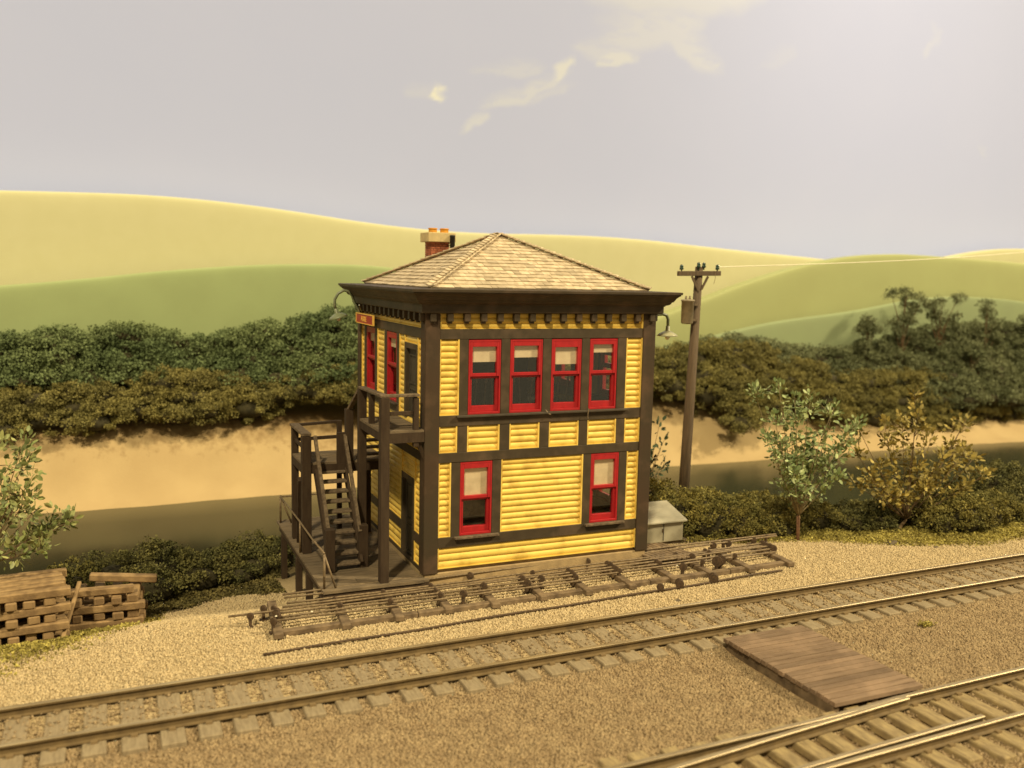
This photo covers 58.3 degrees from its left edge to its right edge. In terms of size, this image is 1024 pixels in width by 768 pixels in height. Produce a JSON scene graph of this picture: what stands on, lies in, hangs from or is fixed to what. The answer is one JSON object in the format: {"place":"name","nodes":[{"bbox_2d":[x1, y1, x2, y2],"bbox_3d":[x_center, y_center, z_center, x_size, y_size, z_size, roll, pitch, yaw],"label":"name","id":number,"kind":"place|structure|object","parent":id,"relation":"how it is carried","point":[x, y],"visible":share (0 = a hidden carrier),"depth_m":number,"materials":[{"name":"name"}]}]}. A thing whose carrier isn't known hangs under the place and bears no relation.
{"place":"outdoors","nodes":[
{"label":"outdoors","id":0,"kind":"place"},
{"bbox_2d":[0,264,392,393],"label":"hills","id":1,"kind":"structure","parent":0,"point":[207,301],"depth_m":35.54,"materials":[{"name":"plant"}]},
{"bbox_2d":[0,190,824,310],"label":"hills","id":2,"kind":"structure","parent":0,"point":[51,236],"depth_m":37.54,"materials":[{"name":"plant"}]},
{"bbox_2d":[0,0,1023,258],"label":"sky","id":3,"kind":"structure","parent":0,"point":[822,128],"depth_m":44.72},
{"bbox_2d":[0,383,1023,515],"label":"riverbank","id":4,"kind":"structure","parent":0,"point":[139,464],"depth_m":32.86,"materials":[{"name":"sand"}]},
{"bbox_2d":[0,361,357,441],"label":"shrubbery","id":5,"kind":"object","parent":4,"relation":"on","point":[185,396],"visible":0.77,"depth_m":32.20,"materials":[{"name":"green plant"}]},
{"bbox_2d":[0,303,566,392],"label":"wood","id":6,"kind":"object","parent":4,"relation":"on","point":[255,352],"visible":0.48,"depth_m":33.87,"materials":[{"name":"green plant"}]},
{"bbox_2d":[565,336,1023,436],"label":"shrubbery","id":7,"kind":"object","parent":4,"relation":"on","point":[727,374],"visible":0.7,"depth_m":42.78,"materials":[{"name":"green plant"}]},
{"bbox_2d":[1009,314,1023,370],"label":"tree","id":8,"kind":"object","parent":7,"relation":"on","point":[1021,320],"visible":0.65,"depth_m":50.34,"materials":[{"name":"green plant"}]},
{"bbox_2d":[608,320,1023,412],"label":"wood","id":9,"kind":"object","parent":4,"relation":"on","point":[1001,382],"visible":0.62,"depth_m":47.53,"materials":[{"name":"green plant"}]},
{"bbox_2d":[846,313,885,374],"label":"tree","id":10,"kind":"object","parent":4,"relation":"on","point":[862,344],"visible":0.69,"depth_m":46.27,"materials":[{"name":"green plant"}]},
{"bbox_2d":[873,285,933,369],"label":"tree","id":11,"kind":"object","parent":4,"relation":"on","point":[906,319],"visible":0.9,"depth_m":47.14,"materials":[{"name":"green plant"}]},
{"bbox_2d":[913,290,968,368],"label":"tree","id":12,"kind":"object","parent":4,"relation":"on","point":[934,315],"visible":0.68,"depth_m":47.90,"materials":[{"name":"green plant"}]},
{"bbox_2d":[957,339,990,381],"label":"tree","id":13,"kind":"object","parent":4,"relation":"on","point":[968,349],"visible":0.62,"depth_m":47.98,"materials":[{"name":"green plant"}]},
{"bbox_2d":[960,299,1006,377],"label":"tree","id":14,"kind":"object","parent":4,"relation":"on","point":[986,311],"visible":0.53,"depth_m":49.16,"materials":[{"name":"green plant"}]},
{"bbox_2d":[0,442,1023,578],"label":"river","id":15,"kind":"structure","parent":0,"point":[200,525],"depth_m":30.09,"materials":[{"name":"liquid"}]},
{"bbox_2d":[0,502,1023,767],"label":"ground","id":16,"kind":"structure","parent":0,"point":[288,584],"depth_m":15.03,"materials":[{"name":"gravel"}]},
{"bbox_2d":[0,426,83,570],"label":"leafy plant","id":17,"kind":"object","parent":16,"relation":"on","point":[12,505],"visible":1,"depth_m":17.16,"materials":[{"name":"green plant"}]},
{"bbox_2d":[61,581,81,636],"bbox_3d":[-8.181,4.229,17.009,0.070,0.836,1.097,0,7,-7],"label":"loose stick","id":18,"kind":"object","parent":16,"relation":"on","point":[73,602],"visible":0.58,"depth_m":17.12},
{"bbox_2d":[0,614,164,680],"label":"grass","id":19,"kind":"structure","parent":16,"relation":"on","point":[34,646],"depth_m":15.95,"materials":[{"name":"plant"}]},
{"bbox_2d":[45,555,127,600],"bbox_3d":[-9.667,4.611,20.176,2.856,1.572,1.783,3,7,12],"label":"bush","id":20,"kind":"object","parent":16,"relation":"on","point":[71,579],"visible":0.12,"depth_m":20.09,"materials":[{"name":"green plant"}]},
{"bbox_2d":[72,535,238,604],"bbox_3d":[-7.913,4.471,21.480,2.662,1.864,4.146,7,9,40],"label":"bush","id":21,"kind":"object","parent":16,"relation":"on","point":[176,570],"visible":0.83,"depth_m":21.20,"materials":[{"name":"green plant"}]},
{"bbox_2d":[70,566,288,630],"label":"undergrowth","id":22,"kind":"object","parent":16,"relation":"on","point":[258,586],"visible":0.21,"depth_m":21.04,"materials":[{"name":"plant"}]},
{"bbox_2d":[219,529,294,585],"bbox_3d":[-6.726,4.618,23.451,2.060,1.412,3.332,3,7,14],"label":"bush","id":23,"kind":"object","parent":16,"relation":"on","point":[254,559],"visible":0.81,"depth_m":23.05,"materials":[{"name":"green plant"}]},
{"bbox_2d":[277,514,428,603],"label":"wooden deck","id":24,"kind":"structure","parent":16,"relation":"on","point":[311,564],"depth_m":19.71,"materials":[{"name":"wood"}]},
{"bbox_2d":[279,491,351,588],"bbox_3d":[-3.853,3.355,20.758,1.932,0.746,5.198,-2,7,-23],"label":"pipe railing","id":25,"kind":"object","parent":24,"relation":"on","point":[325,561],"visible":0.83,"depth_m":20.30,"materials":[{"name":"wood"}]},
{"bbox_2d":[290,386,424,583],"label":"outside staircase","id":26,"kind":"structure","parent":24,"relation":"on","point":[386,428],"depth_m":19.85,"materials":[{"name":"wood"}]},
{"bbox_2d":[338,228,682,585],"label":"signal tower","id":27,"kind":"structure","parent":16,"relation":"on","point":[531,452],"depth_m":19.75,"materials":[{"name":"paint"}]},
{"bbox_2d":[329,289,362,320],"bbox_3d":[-4.102,-1.941,22.611,0.827,0.793,0.587,2,7,3],"label":"wall lamp","id":28,"kind":"object","parent":27,"relation":"attached to","point":[337,316],"visible":0.98,"depth_m":22.56,"materials":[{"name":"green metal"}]},
{"bbox_2d":[367,326,374,389],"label":"window","id":29,"kind":"structure","parent":27,"relation":"in","point":[370,330],"depth_m":22.62,"materials":[{"name":"red paint"}]},
{"bbox_2d":[387,331,396,401],"bbox_3d":[-2.633,-0.405,20.710,0.165,1.547,0.790,-2,7,-23],"label":"window","id":30,"kind":"structure","parent":27,"relation":"in","point":[391,336],"depth_m":20.95,"materials":[{"name":"red paint"}]},
{"bbox_2d":[401,470,413,564],"bbox_3d":[-2.203,2.868,19.881,0.135,1.860,0.940,-2,7,-23],"label":"door","id":31,"kind":"structure","parent":27,"relation":"in","point":[407,482],"depth_m":20.06,"materials":[{"name":"paint"}]},
{"bbox_2d":[404,342,417,417],"bbox_3d":[-2.079,-0.058,19.392,0.135,1.610,0.920,-2,7,-23],"label":"door","id":32,"kind":"structure","parent":27,"relation":"in","point":[410,349],"depth_m":19.61,"materials":[{"name":"paint"}]},
{"bbox_2d":[459,460,491,535],"bbox_3d":[-0.785,2.368,19.236,0.710,1.563,0.165,-2,7,-23],"label":"window","id":33,"kind":"structure","parent":27,"relation":"in","point":[475,476],"depth_m":19.20,"materials":[{"name":"red paint"}]},
{"bbox_2d":[468,339,500,414],"bbox_3d":[-0.595,-0.155,18.993,0.715,1.547,0.165,-2,7,-23],"label":"window","id":34,"kind":"structure","parent":27,"relation":"in","point":[480,350],"depth_m":18.95,"materials":[{"name":"red paint"}]},
{"bbox_2d":[509,339,542,412],"bbox_3d":[0.267,-0.181,19.367,0.745,1.547,0.165,-2,7,-23],"label":"window","id":35,"kind":"structure","parent":27,"relation":"in","point":[518,347],"depth_m":19.33,"materials":[{"name":"red paint"}]},
{"bbox_2d":[559,364,571,386],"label":"window","id":36,"kind":"structure","parent":27,"relation":"in","point":[563,381],"depth_m":24.36,"materials":[{"name":"glass"}]},
{"bbox_2d":[550,338,581,410],"bbox_3d":[1.129,-0.206,19.740,0.715,1.547,0.165,-2,7,-23],"label":"window","id":37,"kind":"structure","parent":27,"relation":"in","point":[564,350],"depth_m":19.70,"materials":[{"name":"red paint"}]},
{"bbox_2d":[588,338,617,408],"bbox_3d":[1.955,-0.231,20.098,0.675,1.547,0.165,-2,7,-23],"label":"window","id":38,"kind":"structure","parent":27,"relation":"in","point":[596,344],"depth_m":20.07,"materials":[{"name":"red paint"}]},
{"bbox_2d":[596,488,610,502],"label":"window","id":39,"kind":"structure","parent":27,"relation":"in","point":[600,494],"depth_m":22.44,"materials":[{"name":"glass"}]},
{"bbox_2d":[589,452,618,522],"bbox_3d":[2.012,2.284,20.448,0.700,1.563,0.165,-2,7,-23],"label":"window","id":40,"kind":"structure","parent":27,"relation":"in","point":[604,466],"depth_m":20.42,"materials":[{"name":"red paint"}]},
{"bbox_2d":[599,352,611,396],"bbox_3d":[2.362,-0.459,22.074,0.165,1.547,0.710,-2,7,-23],"label":"window","id":41,"kind":"structure","parent":27,"relation":"in","point":[604,364],"depth_m":22.33,"materials":[{"name":"glass"}]},
{"bbox_2d":[657,313,677,339],"bbox_3d":[3.405,-1.316,20.886,0.768,0.620,0.488,1,7,-1],"label":"wall lamp","id":42,"kind":"object","parent":27,"relation":"attached to","point":[667,333],"visible":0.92,"depth_m":20.81,"materials":[{"name":"white metal"}]},
{"bbox_2d":[0,536,1023,706],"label":"gravel","id":43,"kind":"structure","parent":16,"relation":"on","point":[217,612],"depth_m":17.28,"materials":[{"name":"gravel"}]},
{"bbox_2d":[228,533,794,639],"bbox_3d":[0.852,4.107,19.429,13.201,0.380,1.931,-2,7,-23],"label":"rod rack","id":44,"kind":"object","parent":43,"relation":"on","point":[612,570],"visible":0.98,"depth_m":18.81,"materials":[{"name":"metal"}]},
{"bbox_2d":[0,560,1023,743],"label":"ballast","id":45,"kind":"structure","parent":16,"relation":"on","point":[294,691],"depth_m":15.72,"materials":[{"name":"gravel"}]},
{"bbox_2d":[0,553,1023,767],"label":"railway track","id":46,"kind":"structure","parent":45,"relation":"on","point":[92,738],"depth_m":15.12,"materials":[{"name":"metal"}]},
{"bbox_2d":[22,588,1023,767],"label":"ballast","id":47,"kind":"structure","parent":16,"relation":"on","point":[930,669],"depth_m":13.80,"materials":[{"name":"gravel"}]},
{"bbox_2d":[263,569,782,655],"bbox_3d":[0.913,4.375,18.168,11.516,0.330,0.263,-2,8,-26],"label":"signal rod","id":48,"kind":"object","parent":16,"relation":"on","point":[713,577],"visible":0.9,"depth_m":17.97,"materials":[{"name":"metal"}]},
{"bbox_2d":[650,415,670,490],"bbox_3d":[4.216,2.659,27.506,1.287,3.569,1.003,-2,7,-23],"label":"thin plant","id":49,"kind":"object","parent":16,"relation":"on","point":[655,455],"visible":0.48,"depth_m":27.37,"materials":[{"name":"green plant"}]},
{"bbox_2d":[627,542,695,563],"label":"plank walkway","id":50,"kind":"structure","parent":16,"relation":"on","point":[668,553],"depth_m":21.12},
{"bbox_2d":[647,500,686,543],"bbox_3d":[3.612,3.536,22.856,1.380,0.998,0.950,-2,7,-23],"label":"equipment box","id":51,"kind":"object","parent":16,"relation":"on","point":[666,519],"visible":0.51,"depth_m":22.59,"materials":[{"name":"grey paint"}]},
{"bbox_2d":[677,262,720,493],"bbox_3d":[4.941,0.577,25.221,1.358,7.776,0.421,-3,8,-32],"label":"utility pole","id":52,"kind":"object","parent":16,"relation":"on","point":[690,310],"visible":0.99,"depth_m":24.99,"materials":[{"name":"brown wood"}]},
{"bbox_2d":[723,252,1022,266],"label":"overhead wire","id":53,"kind":"object","parent":52,"relation":"attached to","point":[863,262],"visible":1,"depth_m":28.34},
{"bbox_2d":[649,476,778,542],"bbox_3d":[5.071,3.652,24.625,3.993,2.149,4.279,-2,7,-23],"label":"bush","id":54,"kind":"object","parent":16,"relation":"on","point":[718,514],"visible":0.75,"depth_m":23.55,"materials":[{"name":"green plant"}]},
{"bbox_2d":[733,488,846,537],"bbox_3d":[7.473,3.645,25.303,3.431,1.503,3.317,-2,7,-23],"label":"bush","id":55,"kind":"object","parent":16,"relation":"on","point":[814,515],"visible":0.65,"depth_m":24.39,"materials":[{"name":"green plant"}]},
{"bbox_2d":[578,666,1023,767],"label":"railway turnout","id":56,"kind":"object","parent":16,"relation":"on","point":[898,747],"visible":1,"depth_m":13.03,"materials":[{"name":"metal"}]},
{"bbox_2d":[676,496,933,543],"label":"undergrowth","id":57,"kind":"object","parent":16,"relation":"on","point":[689,537],"depth_m":23.27,"materials":[{"name":"plant"}]},
{"bbox_2d":[743,377,867,540],"bbox_3d":[7.361,1.985,22.917,3.334,4.329,2.072,1,7,-3],"label":"seedling tree","id":58,"kind":"object","parent":16,"relation":"on","point":[809,466],"visible":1,"depth_m":22.84,"materials":[{"name":"green plant"}]},
{"bbox_2d":[723,625,922,712],"bbox_3d":[5.139,4.769,15.445,1.865,0.278,2.698,-2,7,-23],"label":"board crossing","id":59,"kind":"object","parent":16,"relation":"on","point":[820,671],"visible":1,"depth_m":15.15,"materials":[{"name":"wood"}]},
{"bbox_2d":[825,496,916,532],"bbox_3d":[10.027,3.648,25.287,3.875,1.141,2.238,-2,7,-23],"label":"bush","id":60,"kind":"object","parent":16,"relation":"on","point":[869,514],"visible":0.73,"depth_m":24.51,"materials":[{"name":"green plant"}]},
{"bbox_2d":[886,540,896,545],"bbox_3d":[9.565,3.995,23.108,0.334,0.124,0.230,-2,7,-23],"label":"stone","id":61,"kind":"object","parent":16,"relation":"on","point":[893,542],"visible":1,"depth_m":23.05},
{"bbox_2d":[838,386,997,530],"bbox_3d":[10.759,2.042,24.559,5.366,4.246,2.114,-2,7,-23],"label":"sapling","id":62,"kind":"object","parent":16,"relation":"on","point":[923,484],"visible":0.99,"depth_m":24.15,"materials":[{"name":"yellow plant"}]},
{"bbox_2d":[915,619,937,627],"bbox_3d":[7.971,4.606,17.662,0.384,0.155,0.303,-5,9,-40],"label":"grass tuft","id":63,"kind":"object","parent":16,"relation":"on","point":[926,624],"visible":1,"depth_m":17.63,"materials":[{"name":"plant"}]},
{"bbox_2d":[899,480,1023,534],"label":"bush","id":64,"kind":"object","parent":16,"relation":"on","point":[970,511],"visible":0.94,"depth_m":24.39,"materials":[{"name":"green plant"}]},
{"bbox_2d":[965,458,1023,521],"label":"bush","id":65,"kind":"object","parent":16,"relation":"on","point":[1008,480],"visible":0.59,"depth_m":26.83,"materials":[{"name":"green plant"}]},
{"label":"squared timber","id":66,"kind":"object","parent":16,"relation":"on","visible":0},
{"bbox_2d":[2,633,70,644],"bbox_3d":[-8.866,4.710,16.402,1.800,0.151,0.176,-3,9,-31],"label":"squared timber","id":67,"kind":"object","parent":66,"relation":"on","point":[59,635],"visible":0.17,"depth_m":16.68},
{"bbox_2d":[608,254,1023,362],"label":"hills","id":68,"kind":"structure","parent":0,"point":[815,288],"depth_m":48.60,"materials":[{"name":"plant"}]},
{"bbox_2d":[659,297,1023,392],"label":"hills","id":69,"kind":"structure","parent":0,"point":[834,329],"depth_m":47.78,"materials":[{"name":"plant"}]},
{"bbox_2d":[683,520,1023,547],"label":"grass","id":70,"kind":"structure","parent":0,"point":[934,538],"depth_m":23.68,"materials":[{"name":"grass"},{"name":"foliage"}]},
{"bbox_2d":[944,249,1023,263],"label":"hills","id":71,"kind":"structure","parent":0,"point":[1015,256],"depth_m":56.03,"materials":[{"name":"plant"}]},
{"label":"squared timber","id":72,"kind":"object","parent":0,"visible":0},
{"bbox_2d":[71,584,86,607],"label":"squared timber","id":73,"kind":"object","parent":72,"relation":"on","point":[79,602],"visible":0.42,"depth_m":17.68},
{"bbox_2d":[66,583,133,598],"bbox_3d":[-8.029,4.035,17.902,1.203,0.140,0.190,-1,7,-20],"label":"squared timber","id":74,"kind":"object","parent":73,"relation":"on","point":[105,590],"visible":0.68,"depth_m":17.86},
{"bbox_2d":[111,582,122,604],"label":"squared timber","id":75,"kind":"object","parent":72,"relation":"on","point":[116,599],"visible":0.56,"depth_m":17.84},
{"bbox_2d":[127,582,141,601],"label":"squared timber","id":76,"kind":"object","parent":72,"relation":"on","point":[133,596],"visible":0.64,"depth_m":18.05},
{"bbox_2d":[89,572,156,582],"bbox_3d":[-7.853,3.910,18.556,1.265,0.275,0.190,-1,7,-19],"label":"squared timber","id":77,"kind":"object","parent":76,"relation":"on","point":[120,577],"visible":1,"depth_m":18.48,"materials":[{"name":"wood"}]},
{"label":"squared timber","id":78,"kind":"object","parent":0,"visible":0},
{"bbox_2d":[43,631,53,639],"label":"squared timber","id":79,"kind":"object","parent":78,"relation":"on","point":[48,635],"visible":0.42,"depth_m":16.55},
{"bbox_2d":[0,619,68,638],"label":"squared timber","id":80,"kind":"object","parent":79,"relation":"on","point":[41,627],"visible":0.97,"depth_m":16.43,"materials":[{"name":"wood"}]},
{"bbox_2d":[44,613,55,622],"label":"squared timber","id":81,"kind":"object","parent":80,"relation":"on","point":[48,618],"visible":0.42,"depth_m":16.57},
{"bbox_2d":[0,596,63,604],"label":"squared timber","id":82,"kind":"object","parent":81,"relation":"on","point":[36,600],"visible":0.1,"depth_m":16.92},
{"bbox_2d":[43,597,55,605],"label":"squared timber","id":83,"kind":"object","parent":82,"relation":"on","point":[49,601],"visible":0.42,"depth_m":16.52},
{"bbox_2d":[0,576,65,588],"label":"squared timber","id":84,"kind":"object","parent":83,"relation":"on","point":[13,584],"visible":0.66,"depth_m":16.90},
{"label":"squared timber","id":85,"kind":"object","parent":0,"visible":0},
{"bbox_2d":[5,619,17,629],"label":"squared timber","id":86,"kind":"object","parent":85,"relation":"on","point":[11,624],"visible":0.42,"depth_m":16.21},
{"bbox_2d":[26,615,39,624],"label":"squared timber","id":87,"kind":"object","parent":85,"relation":"on","point":[33,620],"visible":0.42,"depth_m":16.43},
{"bbox_2d":[0,598,65,610],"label":"squared timber","id":88,"kind":"object","parent":87,"relation":"on","point":[19,605],"visible":0.31,"depth_m":16.67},
{"bbox_2d":[0,601,70,620],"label":"squared timber","id":89,"kind":"object","parent":87,"relation":"on","point":[42,609],"visible":0.97,"depth_m":16.44,"materials":[{"name":"wood"}]},
{"bbox_2d":[23,600,34,609],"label":"squared timber","id":90,"kind":"object","parent":89,"relation":"on","point":[28,605],"visible":0.42,"depth_m":16.35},
{"bbox_2d":[0,572,62,583],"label":"squared timber","id":91,"kind":"object","parent":90,"relation":"on","point":[34,577],"visible":0.48,"depth_m":17.13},
{"bbox_2d":[0,568,66,579],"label":"squared timber","id":92,"kind":"object","parent":90,"relation":"on","point":[31,573],"visible":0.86,"depth_m":17.40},
{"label":"squared timber","id":93,"kind":"object","parent":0,"visible":0},
{"bbox_2d":[5,602,17,611],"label":"squared timber","id":94,"kind":"object","parent":93,"relation":"on","point":[11,607],"visible":0.42,"depth_m":16.18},
{"bbox_2d":[0,580,64,592],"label":"squared timber","id":95,"kind":"object","parent":94,"relation":"on","point":[38,585],"visible":0.55,"depth_m":16.69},
{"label":"squared timber","id":96,"kind":"object","parent":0,"visible":0},
{"bbox_2d":[0,585,70,603],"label":"squared timber","id":97,"kind":"object","parent":96,"relation":"on","point":[34,594],"visible":1,"depth_m":16.39,"materials":[{"name":"wood"}]},
{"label":"squared timber","id":98,"kind":"object","parent":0,"visible":0},
{"bbox_2d":[69,614,143,631],"bbox_3d":[-7.918,4.669,17.928,1.350,0.151,0.209,-2,8,-22],"label":"squared timber","id":99,"kind":"object","parent":98,"relation":"on","point":[91,623],"visible":0.52,"depth_m":17.83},
{"bbox_2d":[72,615,83,623],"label":"squared timber","id":100,"kind":"object","parent":99,"relation":"on","point":[76,619],"visible":0.42,"depth_m":17.66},
{"bbox_2d":[69,590,142,600],"bbox_3d":[-8.131,4.295,18.403,1.350,0.151,0.208,-2,8,-19],"label":"squared timber","id":101,"kind":"object","parent":100,"relation":"on","point":[106,596],"visible":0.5,"depth_m":18.32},
{"bbox_2d":[112,611,123,619],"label":"squared timber","id":102,"kind":"object","parent":99,"relation":"on","point":[117,615],"visible":0.42,"depth_m":17.88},
{"bbox_2d":[127,595,143,616],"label":"squared timber","id":103,"kind":"object","parent":99,"relation":"on","point":[133,613],"visible":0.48,"depth_m":18.03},
{"bbox_2d":[70,594,141,604],"bbox_3d":[-8.052,4.326,18.159,1.350,0.151,0.183,-1,7,-23],"label":"squared timber","id":104,"kind":"object","parent":103,"relation":"on","point":[91,601],"visible":0.28,"depth_m":18.10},
{"bbox_2d":[71,609,145,621],"bbox_3d":[-7.994,4.634,18.208,1.350,0.151,0.202,-1,6,-18],"label":"squared timber","id":105,"kind":"object","parent":98,"relation":"on","point":[107,615],"visible":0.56,"depth_m":18.16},
{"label":"squared timber","id":106,"kind":"object","parent":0,"visible":0},
{"bbox_2d":[93,613,105,620],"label":"squared timber","id":107,"kind":"object","parent":106,"relation":"on","point":[98,616],"visible":0.42,"depth_m":17.81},
{"bbox_2d":[72,599,144,615],"bbox_3d":[-7.887,4.359,17.915,1.350,0.151,0.184,-2,6,-18],"label":"squared timber","id":108,"kind":"object","parent":107,"relation":"on","point":[104,608],"visible":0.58,"depth_m":17.85,"materials":[{"name":"wood"}]},
{"bbox_2d":[94,581,104,605],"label":"squared timber","id":109,"kind":"object","parent":108,"relation":"on","point":[99,600],"visible":0.62,"depth_m":17.80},
{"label":"squared timber","id":110,"kind":"object","parent":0,"visible":0},
{"bbox_2d":[1,629,69,644],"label":"squared timber","id":111,"kind":"object","parent":110,"relation":"on","point":[22,638],"visible":0.21,"depth_m":16.75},
{"bbox_2d":[7,636,18,643],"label":"squared timber","id":112,"kind":"object","parent":111,"relation":"on","point":[12,640],"visible":0.26,"depth_m":16.27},
{"bbox_2d":[26,634,36,640],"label":"squared timber","id":113,"kind":"object","parent":111,"relation":"on","point":[31,637],"visible":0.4,"depth_m":16.46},
{"bbox_2d":[0,614,66,627],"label":"squared timber","id":114,"kind":"object","parent":113,"relation":"on","point":[24,621],"visible":0.34,"depth_m":16.70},
{"bbox_2d":[0,611,67,621],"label":"squared timber","id":115,"kind":"object","parent":113,"relation":"on","point":[65,612],"visible":0.1,"depth_m":17.12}
]}

